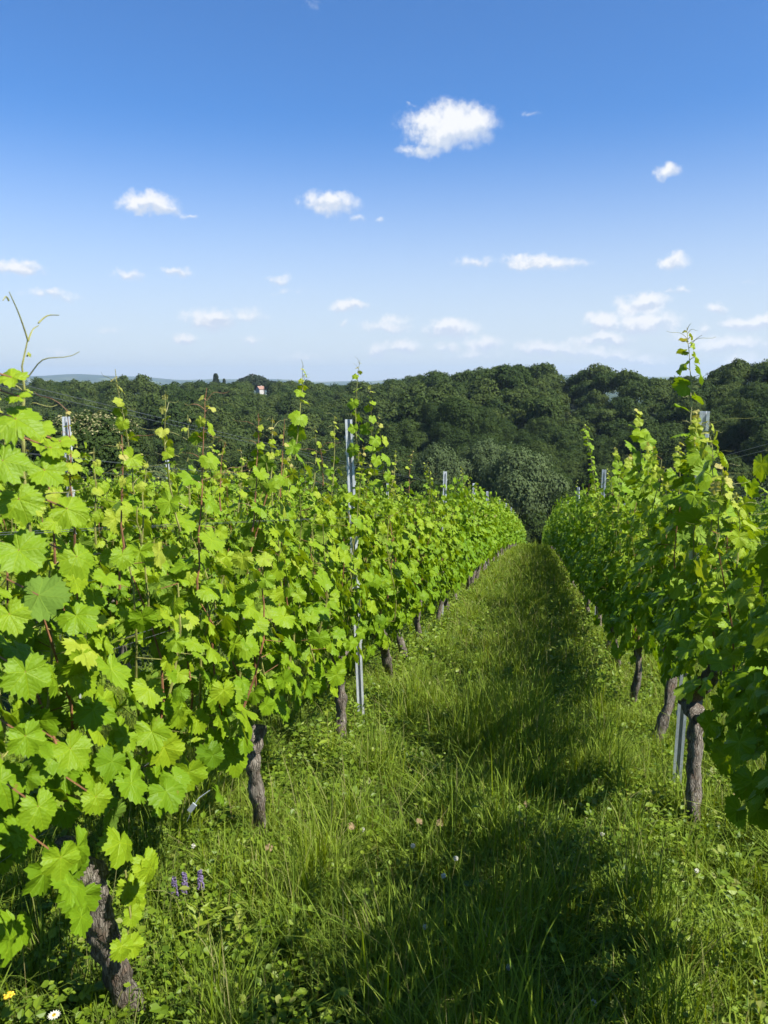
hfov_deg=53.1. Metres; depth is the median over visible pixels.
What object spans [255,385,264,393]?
house
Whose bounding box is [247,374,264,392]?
dark tree
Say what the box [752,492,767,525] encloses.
grapevine
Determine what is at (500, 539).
grapevine
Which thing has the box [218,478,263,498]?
broadleaf tree
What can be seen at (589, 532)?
grapevine
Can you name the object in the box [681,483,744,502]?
broadleaf tree
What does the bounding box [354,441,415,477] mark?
broadleaf tree
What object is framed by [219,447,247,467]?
broadleaf tree
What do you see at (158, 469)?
broadleaf tree
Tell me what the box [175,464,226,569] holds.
grapevine
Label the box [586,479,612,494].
broadleaf tree
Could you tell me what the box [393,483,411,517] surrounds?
grapevine
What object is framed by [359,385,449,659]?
grapevine
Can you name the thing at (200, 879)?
wildflower
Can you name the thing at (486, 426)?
broadleaf tree
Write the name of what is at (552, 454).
broadleaf tree
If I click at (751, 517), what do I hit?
grapevine
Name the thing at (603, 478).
vineyard post
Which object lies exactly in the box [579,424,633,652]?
grapevine
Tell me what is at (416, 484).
broadleaf tree
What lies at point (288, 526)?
grapevine
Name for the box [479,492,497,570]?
grapevine
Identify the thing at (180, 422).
trellis wire
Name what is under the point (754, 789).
grapevine
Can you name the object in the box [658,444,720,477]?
broadleaf tree
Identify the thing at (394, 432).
broadleaf tree
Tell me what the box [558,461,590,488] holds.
broadleaf tree
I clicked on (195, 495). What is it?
grapevine
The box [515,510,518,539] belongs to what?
grapevine
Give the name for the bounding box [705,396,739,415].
broadleaf tree
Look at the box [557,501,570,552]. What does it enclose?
grapevine
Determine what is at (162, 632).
trellis wire
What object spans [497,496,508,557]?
grapevine
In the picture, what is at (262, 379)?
dark tree
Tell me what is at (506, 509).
grapevine
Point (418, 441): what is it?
broadleaf tree
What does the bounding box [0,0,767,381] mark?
sky
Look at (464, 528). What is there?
grapevine
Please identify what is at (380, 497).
grapevine
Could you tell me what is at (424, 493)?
grapevine
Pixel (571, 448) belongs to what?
broadleaf tree
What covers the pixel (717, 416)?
broadleaf tree
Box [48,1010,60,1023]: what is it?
wildflower
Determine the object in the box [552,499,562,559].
grapevine
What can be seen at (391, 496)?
grapevine
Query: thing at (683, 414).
broadleaf tree
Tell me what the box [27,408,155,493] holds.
broadleaf tree
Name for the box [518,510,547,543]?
broadleaf tree
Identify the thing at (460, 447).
broadleaf tree
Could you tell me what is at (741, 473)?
broadleaf tree
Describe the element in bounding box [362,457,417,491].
broadleaf tree
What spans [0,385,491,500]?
trellis wire
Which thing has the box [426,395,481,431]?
broadleaf tree
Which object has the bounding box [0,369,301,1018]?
grapevine
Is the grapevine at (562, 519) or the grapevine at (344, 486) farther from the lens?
the grapevine at (562, 519)
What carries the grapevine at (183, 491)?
on the ground at (108, 378)
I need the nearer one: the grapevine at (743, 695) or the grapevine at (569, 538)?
the grapevine at (743, 695)
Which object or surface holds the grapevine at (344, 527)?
on the ground at (108, 378)
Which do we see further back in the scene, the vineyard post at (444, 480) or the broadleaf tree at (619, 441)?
the broadleaf tree at (619, 441)
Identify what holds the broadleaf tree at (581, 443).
on the ground at (108, 378)
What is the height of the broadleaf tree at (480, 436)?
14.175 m
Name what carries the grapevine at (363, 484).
on the ground at (108, 378)
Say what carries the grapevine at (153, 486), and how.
on the ground at (108, 378)
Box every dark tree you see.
[237,376,258,389]
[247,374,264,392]
[254,376,269,389]
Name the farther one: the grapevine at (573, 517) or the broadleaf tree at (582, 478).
the broadleaf tree at (582, 478)
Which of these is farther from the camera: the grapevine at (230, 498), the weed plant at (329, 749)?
the grapevine at (230, 498)
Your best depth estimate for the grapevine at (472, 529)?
11.94 m
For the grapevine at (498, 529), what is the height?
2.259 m
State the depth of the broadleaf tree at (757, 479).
106.13 m
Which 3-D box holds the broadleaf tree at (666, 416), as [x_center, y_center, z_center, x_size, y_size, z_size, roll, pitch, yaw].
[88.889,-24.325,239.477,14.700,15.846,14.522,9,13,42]
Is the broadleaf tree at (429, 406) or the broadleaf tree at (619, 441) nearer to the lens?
the broadleaf tree at (619, 441)
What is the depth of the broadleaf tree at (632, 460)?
201.56 m
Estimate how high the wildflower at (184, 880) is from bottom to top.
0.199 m
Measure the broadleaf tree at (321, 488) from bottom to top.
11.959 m
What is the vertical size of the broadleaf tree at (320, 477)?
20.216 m
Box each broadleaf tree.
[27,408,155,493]
[128,426,157,461]
[139,462,172,486]
[144,453,158,464]
[162,440,199,466]
[164,460,200,472]
[169,464,199,474]
[180,443,207,463]
[190,469,252,493]
[194,454,225,472]
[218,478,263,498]
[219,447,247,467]
[227,442,321,490]
[263,468,303,499]
[292,448,342,481]
[295,479,342,500]
[304,440,346,467]
[313,473,330,484]
[335,464,356,470]
[335,470,346,481]
[338,478,385,499]
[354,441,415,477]
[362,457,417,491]
[366,448,414,479]
[375,419,422,447]
[389,472,436,503]
[401,431,430,452]
[403,422,435,436]
[406,449,421,461]
[407,451,436,472]
[413,441,473,486]
[414,480,471,504]
[421,401,439,423]
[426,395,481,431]
[427,419,472,453]
[435,420,467,453]
[450,439,482,452]
[456,433,505,503]
[465,405,501,431]
[466,433,499,446]
[468,418,504,440]
[479,440,571,518]
[497,417,517,436]
[497,439,519,448]
[503,429,527,442]
[513,432,548,445]
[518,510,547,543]
[522,440,557,460]
[524,449,558,474]
[525,415,560,434]
[532,450,555,462]
[535,424,572,450]
[544,451,562,464]
[545,488,585,520]
[553,445,583,455]
[555,450,587,466]
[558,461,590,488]
[558,469,576,491]
[572,439,588,460]
[573,463,614,493]
[582,439,609,464]
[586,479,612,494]
[589,434,609,441]
[589,445,629,468]
[603,433,632,454]
[613,431,627,437]
[613,469,682,510]
[619,455,660,472]
[624,417,685,463]
[649,409,685,425]
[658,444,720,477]
[659,421,687,465]
[673,400,704,427]
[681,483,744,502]
[685,405,739,437]
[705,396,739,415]
[708,428,737,456]
[717,454,752,474]
[717,470,738,486]
[719,420,749,455]
[721,398,754,421]
[724,464,755,490]
[726,380,767,400]
[731,389,767,410]
[734,477,767,514]
[735,407,767,443]
[738,429,767,465]
[742,473,767,491]
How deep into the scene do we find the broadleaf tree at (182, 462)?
225.22 m
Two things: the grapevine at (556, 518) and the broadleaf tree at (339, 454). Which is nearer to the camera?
the grapevine at (556, 518)
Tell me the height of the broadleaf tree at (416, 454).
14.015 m
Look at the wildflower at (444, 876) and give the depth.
2.87 m
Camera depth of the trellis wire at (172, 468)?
6.73 m
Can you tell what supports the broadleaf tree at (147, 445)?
on the ground at (108, 378)
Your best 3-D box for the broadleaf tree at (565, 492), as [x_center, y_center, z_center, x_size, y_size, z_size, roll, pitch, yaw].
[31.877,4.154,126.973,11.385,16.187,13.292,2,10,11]
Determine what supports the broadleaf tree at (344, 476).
on the ground at (108, 378)
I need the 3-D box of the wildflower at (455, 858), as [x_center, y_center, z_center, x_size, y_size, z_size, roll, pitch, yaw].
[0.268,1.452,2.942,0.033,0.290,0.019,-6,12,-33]
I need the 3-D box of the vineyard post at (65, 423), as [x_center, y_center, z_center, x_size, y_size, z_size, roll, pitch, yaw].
[-2.188,0.541,5.462,0.063,2.420,0.036,-1,10,-9]
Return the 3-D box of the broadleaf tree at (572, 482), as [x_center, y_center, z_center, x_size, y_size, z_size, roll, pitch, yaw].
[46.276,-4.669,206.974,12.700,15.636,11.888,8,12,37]
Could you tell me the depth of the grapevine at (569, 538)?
12.87 m
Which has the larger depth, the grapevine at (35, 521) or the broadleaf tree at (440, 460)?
the broadleaf tree at (440, 460)
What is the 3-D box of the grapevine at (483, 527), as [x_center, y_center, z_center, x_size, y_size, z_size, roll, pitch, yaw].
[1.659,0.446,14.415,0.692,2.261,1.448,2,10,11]
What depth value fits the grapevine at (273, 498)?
15.54 m
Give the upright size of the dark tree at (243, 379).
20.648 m
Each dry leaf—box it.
[265,843,272,851]
[348,822,354,829]
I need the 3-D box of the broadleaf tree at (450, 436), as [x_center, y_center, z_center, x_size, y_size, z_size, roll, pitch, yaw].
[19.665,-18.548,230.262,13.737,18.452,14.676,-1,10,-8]
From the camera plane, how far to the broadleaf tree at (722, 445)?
196.60 m
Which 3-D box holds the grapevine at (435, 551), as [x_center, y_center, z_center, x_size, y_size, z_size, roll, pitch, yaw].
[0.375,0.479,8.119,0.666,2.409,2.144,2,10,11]
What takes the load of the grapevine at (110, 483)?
on the ground at (108, 378)
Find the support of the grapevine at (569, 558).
on the ground at (108, 378)
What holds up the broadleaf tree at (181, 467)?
on the ground at (108, 378)
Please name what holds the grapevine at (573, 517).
on the ground at (108, 378)
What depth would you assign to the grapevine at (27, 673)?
1.55 m
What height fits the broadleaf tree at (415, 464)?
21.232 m
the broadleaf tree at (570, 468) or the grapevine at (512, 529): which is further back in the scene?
the broadleaf tree at (570, 468)
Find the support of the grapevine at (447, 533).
on the ground at (108, 378)
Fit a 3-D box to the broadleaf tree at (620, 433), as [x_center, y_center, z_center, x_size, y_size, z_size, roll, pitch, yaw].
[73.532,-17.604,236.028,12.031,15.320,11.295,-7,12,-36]
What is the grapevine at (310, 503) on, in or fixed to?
on the ground at (108, 378)
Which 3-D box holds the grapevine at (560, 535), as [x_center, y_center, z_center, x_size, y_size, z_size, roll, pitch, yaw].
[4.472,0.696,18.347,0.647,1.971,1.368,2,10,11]
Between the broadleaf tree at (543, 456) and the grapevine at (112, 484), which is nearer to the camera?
the grapevine at (112, 484)
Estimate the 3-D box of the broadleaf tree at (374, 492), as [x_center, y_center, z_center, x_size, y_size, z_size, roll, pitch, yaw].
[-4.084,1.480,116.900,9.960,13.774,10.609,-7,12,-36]
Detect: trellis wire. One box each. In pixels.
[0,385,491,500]
[0,511,434,532]
[0,558,386,687]
[1,512,428,534]
[17,383,471,492]
[33,454,347,487]
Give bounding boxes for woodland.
[0,357,767,465]
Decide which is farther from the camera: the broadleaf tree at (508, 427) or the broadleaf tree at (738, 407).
the broadleaf tree at (508, 427)
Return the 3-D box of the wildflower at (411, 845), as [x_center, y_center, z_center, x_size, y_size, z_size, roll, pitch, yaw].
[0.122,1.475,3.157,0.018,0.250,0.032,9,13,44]
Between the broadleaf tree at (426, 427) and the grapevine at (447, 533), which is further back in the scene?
the broadleaf tree at (426, 427)
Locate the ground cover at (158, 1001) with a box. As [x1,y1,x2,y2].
[0,555,767,1023]
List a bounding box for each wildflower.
[3,991,14,1023]
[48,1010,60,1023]
[171,876,178,914]
[181,872,188,901]
[197,869,204,906]
[410,844,415,883]
[441,873,445,905]
[451,856,457,885]
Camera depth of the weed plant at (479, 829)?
3.41 m
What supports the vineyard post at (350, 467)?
on the ground at (108, 378)
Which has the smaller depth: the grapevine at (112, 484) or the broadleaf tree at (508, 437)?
the grapevine at (112, 484)
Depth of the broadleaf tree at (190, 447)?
237.42 m
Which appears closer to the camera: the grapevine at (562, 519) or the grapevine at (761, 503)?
the grapevine at (761, 503)
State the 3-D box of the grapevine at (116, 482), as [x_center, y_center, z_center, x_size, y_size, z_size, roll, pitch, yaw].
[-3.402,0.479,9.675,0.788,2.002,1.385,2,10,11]
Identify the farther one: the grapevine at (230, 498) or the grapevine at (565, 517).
the grapevine at (565, 517)
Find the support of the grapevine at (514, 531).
on the ground at (108, 378)
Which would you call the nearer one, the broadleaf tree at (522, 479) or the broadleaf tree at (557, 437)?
the broadleaf tree at (522, 479)
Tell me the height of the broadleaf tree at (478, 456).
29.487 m
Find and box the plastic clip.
[187,790,209,817]
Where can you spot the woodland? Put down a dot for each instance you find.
(528, 393)
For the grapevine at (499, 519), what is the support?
on the ground at (108, 378)
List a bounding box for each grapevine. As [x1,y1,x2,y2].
[0,292,147,967]
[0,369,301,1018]
[0,427,107,646]
[15,444,97,592]
[76,471,144,601]
[78,452,181,668]
[79,477,114,535]
[103,468,136,496]
[133,475,193,555]
[134,438,245,658]
[137,388,365,833]
[142,477,163,528]
[174,470,192,535]
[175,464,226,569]
[207,467,249,548]
[211,456,282,618]
[232,360,396,739]
[242,488,273,522]
[258,455,315,581]
[261,489,288,544]
[279,490,303,536]
[290,466,331,585]
[311,362,421,677]
[311,484,348,569]
[334,480,369,581]
[355,475,379,534]
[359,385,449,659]
[371,486,388,523]
[382,485,401,538]
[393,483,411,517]
[398,451,454,637]
[400,487,417,526]
[407,491,427,510]
[415,461,465,619]
[433,475,475,610]
[440,467,476,601]
[461,482,489,586]
[463,476,482,589]
[468,483,487,579]
[477,488,496,577]
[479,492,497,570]
[485,491,500,565]
[485,500,500,569]
[492,497,505,562]
[492,498,505,558]
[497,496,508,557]
[498,501,509,554]
[501,500,511,553]
[501,504,508,547]
[504,504,513,550]
[507,509,514,548]
[509,504,513,544]
[509,511,515,548]
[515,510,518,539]
[548,520,553,550]
[550,504,558,546]
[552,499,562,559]
[552,499,564,556]
[553,502,561,551]
[555,494,571,567]
[555,496,566,555]
[557,490,588,561]
[557,499,576,568]
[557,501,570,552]
[558,501,570,558]
[562,488,594,593]
[563,480,585,586]
[563,496,583,598]
[570,478,627,629]
[570,481,596,603]
[574,469,613,613]
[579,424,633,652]
[586,445,653,670]
[602,406,677,707]
[614,448,723,744]
[630,326,767,831]
[668,450,767,992]
[712,497,740,563]
[720,496,766,571]
[732,656,767,831]
[738,497,767,599]
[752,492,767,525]
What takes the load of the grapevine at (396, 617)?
on the ground at (108, 378)
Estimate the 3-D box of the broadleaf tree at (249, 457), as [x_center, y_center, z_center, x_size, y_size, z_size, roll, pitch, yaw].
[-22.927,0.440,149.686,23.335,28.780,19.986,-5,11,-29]
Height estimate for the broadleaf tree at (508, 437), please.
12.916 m
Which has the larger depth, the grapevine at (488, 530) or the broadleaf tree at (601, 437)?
the broadleaf tree at (601, 437)
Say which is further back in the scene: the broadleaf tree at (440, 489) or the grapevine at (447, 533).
the broadleaf tree at (440, 489)
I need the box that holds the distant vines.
[61,486,760,545]
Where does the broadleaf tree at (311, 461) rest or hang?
on the ground at (108, 378)
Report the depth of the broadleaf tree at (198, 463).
233.38 m
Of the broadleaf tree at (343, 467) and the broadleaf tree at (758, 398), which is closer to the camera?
the broadleaf tree at (758, 398)
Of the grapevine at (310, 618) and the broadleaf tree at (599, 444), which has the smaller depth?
the grapevine at (310, 618)
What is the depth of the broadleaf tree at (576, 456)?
223.41 m
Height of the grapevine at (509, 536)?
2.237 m
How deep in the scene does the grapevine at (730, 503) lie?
11.11 m
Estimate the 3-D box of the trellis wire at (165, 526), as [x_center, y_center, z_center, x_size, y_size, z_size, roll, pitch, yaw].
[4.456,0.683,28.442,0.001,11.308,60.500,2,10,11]
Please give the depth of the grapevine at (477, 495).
15.32 m
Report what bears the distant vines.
on the ground at (108, 378)
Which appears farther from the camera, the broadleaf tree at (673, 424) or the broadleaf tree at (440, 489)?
the broadleaf tree at (673, 424)
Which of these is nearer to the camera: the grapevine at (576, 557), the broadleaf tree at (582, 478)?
the grapevine at (576, 557)
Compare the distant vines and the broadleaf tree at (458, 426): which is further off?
the broadleaf tree at (458, 426)
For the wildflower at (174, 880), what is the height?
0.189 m
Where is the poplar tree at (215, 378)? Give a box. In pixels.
[213,373,219,383]
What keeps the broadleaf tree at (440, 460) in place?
on the ground at (108, 378)
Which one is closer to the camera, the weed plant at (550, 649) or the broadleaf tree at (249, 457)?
the weed plant at (550, 649)
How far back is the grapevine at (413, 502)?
19.27 m
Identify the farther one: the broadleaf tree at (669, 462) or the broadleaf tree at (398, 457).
the broadleaf tree at (398, 457)
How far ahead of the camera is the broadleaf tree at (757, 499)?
101.62 m
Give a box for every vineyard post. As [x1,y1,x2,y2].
[62,417,82,697]
[344,419,364,722]
[440,471,446,617]
[595,470,605,613]
[672,411,709,786]
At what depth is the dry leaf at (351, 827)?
3.44 m
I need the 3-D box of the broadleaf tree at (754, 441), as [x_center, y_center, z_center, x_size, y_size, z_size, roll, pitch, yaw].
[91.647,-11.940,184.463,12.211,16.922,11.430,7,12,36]
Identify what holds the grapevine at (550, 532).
on the ground at (108, 378)
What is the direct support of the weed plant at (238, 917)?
on the ground at (108, 378)
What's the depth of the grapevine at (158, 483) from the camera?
10.85 m
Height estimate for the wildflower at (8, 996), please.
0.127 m
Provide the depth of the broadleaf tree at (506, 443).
217.46 m
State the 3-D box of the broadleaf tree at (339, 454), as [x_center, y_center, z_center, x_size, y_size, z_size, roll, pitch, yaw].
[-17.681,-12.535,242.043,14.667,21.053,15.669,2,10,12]
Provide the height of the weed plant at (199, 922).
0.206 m
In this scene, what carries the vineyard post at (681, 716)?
on the ground at (108, 378)
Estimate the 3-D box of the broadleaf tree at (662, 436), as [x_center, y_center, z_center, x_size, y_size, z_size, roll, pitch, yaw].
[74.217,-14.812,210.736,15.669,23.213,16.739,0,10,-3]
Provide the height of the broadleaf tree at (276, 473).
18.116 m
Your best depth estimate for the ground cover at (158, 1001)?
3.10 m
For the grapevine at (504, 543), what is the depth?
25.20 m
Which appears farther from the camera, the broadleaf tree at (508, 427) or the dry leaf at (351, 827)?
the broadleaf tree at (508, 427)
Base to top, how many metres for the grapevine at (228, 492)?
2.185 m
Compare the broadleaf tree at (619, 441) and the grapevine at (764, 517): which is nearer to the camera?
the grapevine at (764, 517)
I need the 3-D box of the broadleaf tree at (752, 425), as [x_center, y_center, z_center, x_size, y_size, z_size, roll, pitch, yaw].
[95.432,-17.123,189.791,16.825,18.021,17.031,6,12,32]
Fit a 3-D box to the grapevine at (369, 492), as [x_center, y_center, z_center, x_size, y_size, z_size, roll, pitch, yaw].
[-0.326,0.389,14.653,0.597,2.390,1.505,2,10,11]
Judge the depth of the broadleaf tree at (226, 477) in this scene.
108.55 m
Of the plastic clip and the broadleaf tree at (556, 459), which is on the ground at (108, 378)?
the broadleaf tree at (556, 459)
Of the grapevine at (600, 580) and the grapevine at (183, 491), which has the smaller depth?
the grapevine at (600, 580)
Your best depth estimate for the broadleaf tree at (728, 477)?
175.52 m
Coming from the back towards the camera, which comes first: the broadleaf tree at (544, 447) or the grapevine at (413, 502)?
the broadleaf tree at (544, 447)
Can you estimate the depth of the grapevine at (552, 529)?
27.41 m
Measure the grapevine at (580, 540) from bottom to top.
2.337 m
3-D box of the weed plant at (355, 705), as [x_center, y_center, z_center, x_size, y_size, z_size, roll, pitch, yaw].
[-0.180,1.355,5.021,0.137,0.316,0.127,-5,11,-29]
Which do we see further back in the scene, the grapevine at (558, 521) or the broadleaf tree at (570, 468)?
the broadleaf tree at (570, 468)
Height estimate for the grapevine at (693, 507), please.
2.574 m
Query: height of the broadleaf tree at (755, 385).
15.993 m
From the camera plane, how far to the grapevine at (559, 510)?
23.07 m
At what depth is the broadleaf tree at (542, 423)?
247.06 m
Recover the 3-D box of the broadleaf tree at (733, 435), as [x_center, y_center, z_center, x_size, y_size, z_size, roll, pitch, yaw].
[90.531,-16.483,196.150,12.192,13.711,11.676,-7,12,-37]
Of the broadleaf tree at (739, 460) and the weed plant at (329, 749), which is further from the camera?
the broadleaf tree at (739, 460)
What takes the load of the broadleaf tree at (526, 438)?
on the ground at (108, 378)
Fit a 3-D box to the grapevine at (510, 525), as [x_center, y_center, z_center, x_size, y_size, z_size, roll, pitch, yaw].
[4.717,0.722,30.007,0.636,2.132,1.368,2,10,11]
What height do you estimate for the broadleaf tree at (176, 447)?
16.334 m
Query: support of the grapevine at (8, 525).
on the ground at (108, 378)
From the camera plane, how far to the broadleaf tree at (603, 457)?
211.66 m
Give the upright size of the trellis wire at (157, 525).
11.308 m
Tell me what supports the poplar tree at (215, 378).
on the ground at (108, 378)
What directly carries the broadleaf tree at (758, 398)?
on the ground at (108, 378)
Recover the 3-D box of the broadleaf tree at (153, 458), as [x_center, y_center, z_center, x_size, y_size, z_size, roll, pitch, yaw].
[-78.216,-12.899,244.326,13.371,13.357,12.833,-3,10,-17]
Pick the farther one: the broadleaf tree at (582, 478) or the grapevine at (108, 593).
the broadleaf tree at (582, 478)
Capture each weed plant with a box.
[177,902,215,954]
[219,901,253,955]
[317,712,335,764]
[346,697,363,739]
[471,801,491,847]
[543,636,556,678]
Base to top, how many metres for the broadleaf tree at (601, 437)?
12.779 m
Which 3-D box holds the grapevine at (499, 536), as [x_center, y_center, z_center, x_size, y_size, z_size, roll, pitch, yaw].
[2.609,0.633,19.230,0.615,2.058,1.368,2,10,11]
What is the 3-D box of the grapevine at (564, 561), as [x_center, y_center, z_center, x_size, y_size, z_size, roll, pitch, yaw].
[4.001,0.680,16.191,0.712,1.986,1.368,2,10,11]
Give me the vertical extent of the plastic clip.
0.101 m
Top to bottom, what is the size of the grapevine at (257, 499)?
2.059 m
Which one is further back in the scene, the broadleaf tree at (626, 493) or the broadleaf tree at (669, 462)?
the broadleaf tree at (669, 462)
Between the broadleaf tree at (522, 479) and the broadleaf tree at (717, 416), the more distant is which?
the broadleaf tree at (717, 416)
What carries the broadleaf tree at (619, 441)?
on the ground at (108, 378)
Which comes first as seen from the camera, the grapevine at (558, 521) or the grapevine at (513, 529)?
the grapevine at (558, 521)
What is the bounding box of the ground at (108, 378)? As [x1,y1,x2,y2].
[0,374,767,1023]
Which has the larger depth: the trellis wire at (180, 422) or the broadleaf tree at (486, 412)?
the broadleaf tree at (486, 412)
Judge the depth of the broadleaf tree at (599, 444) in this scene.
225.80 m
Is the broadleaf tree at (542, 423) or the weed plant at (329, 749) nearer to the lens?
the weed plant at (329, 749)
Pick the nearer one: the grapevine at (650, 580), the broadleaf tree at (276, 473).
the grapevine at (650, 580)
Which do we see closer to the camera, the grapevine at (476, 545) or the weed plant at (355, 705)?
the weed plant at (355, 705)
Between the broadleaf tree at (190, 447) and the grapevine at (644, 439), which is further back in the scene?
the broadleaf tree at (190, 447)
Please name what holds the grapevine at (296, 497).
on the ground at (108, 378)

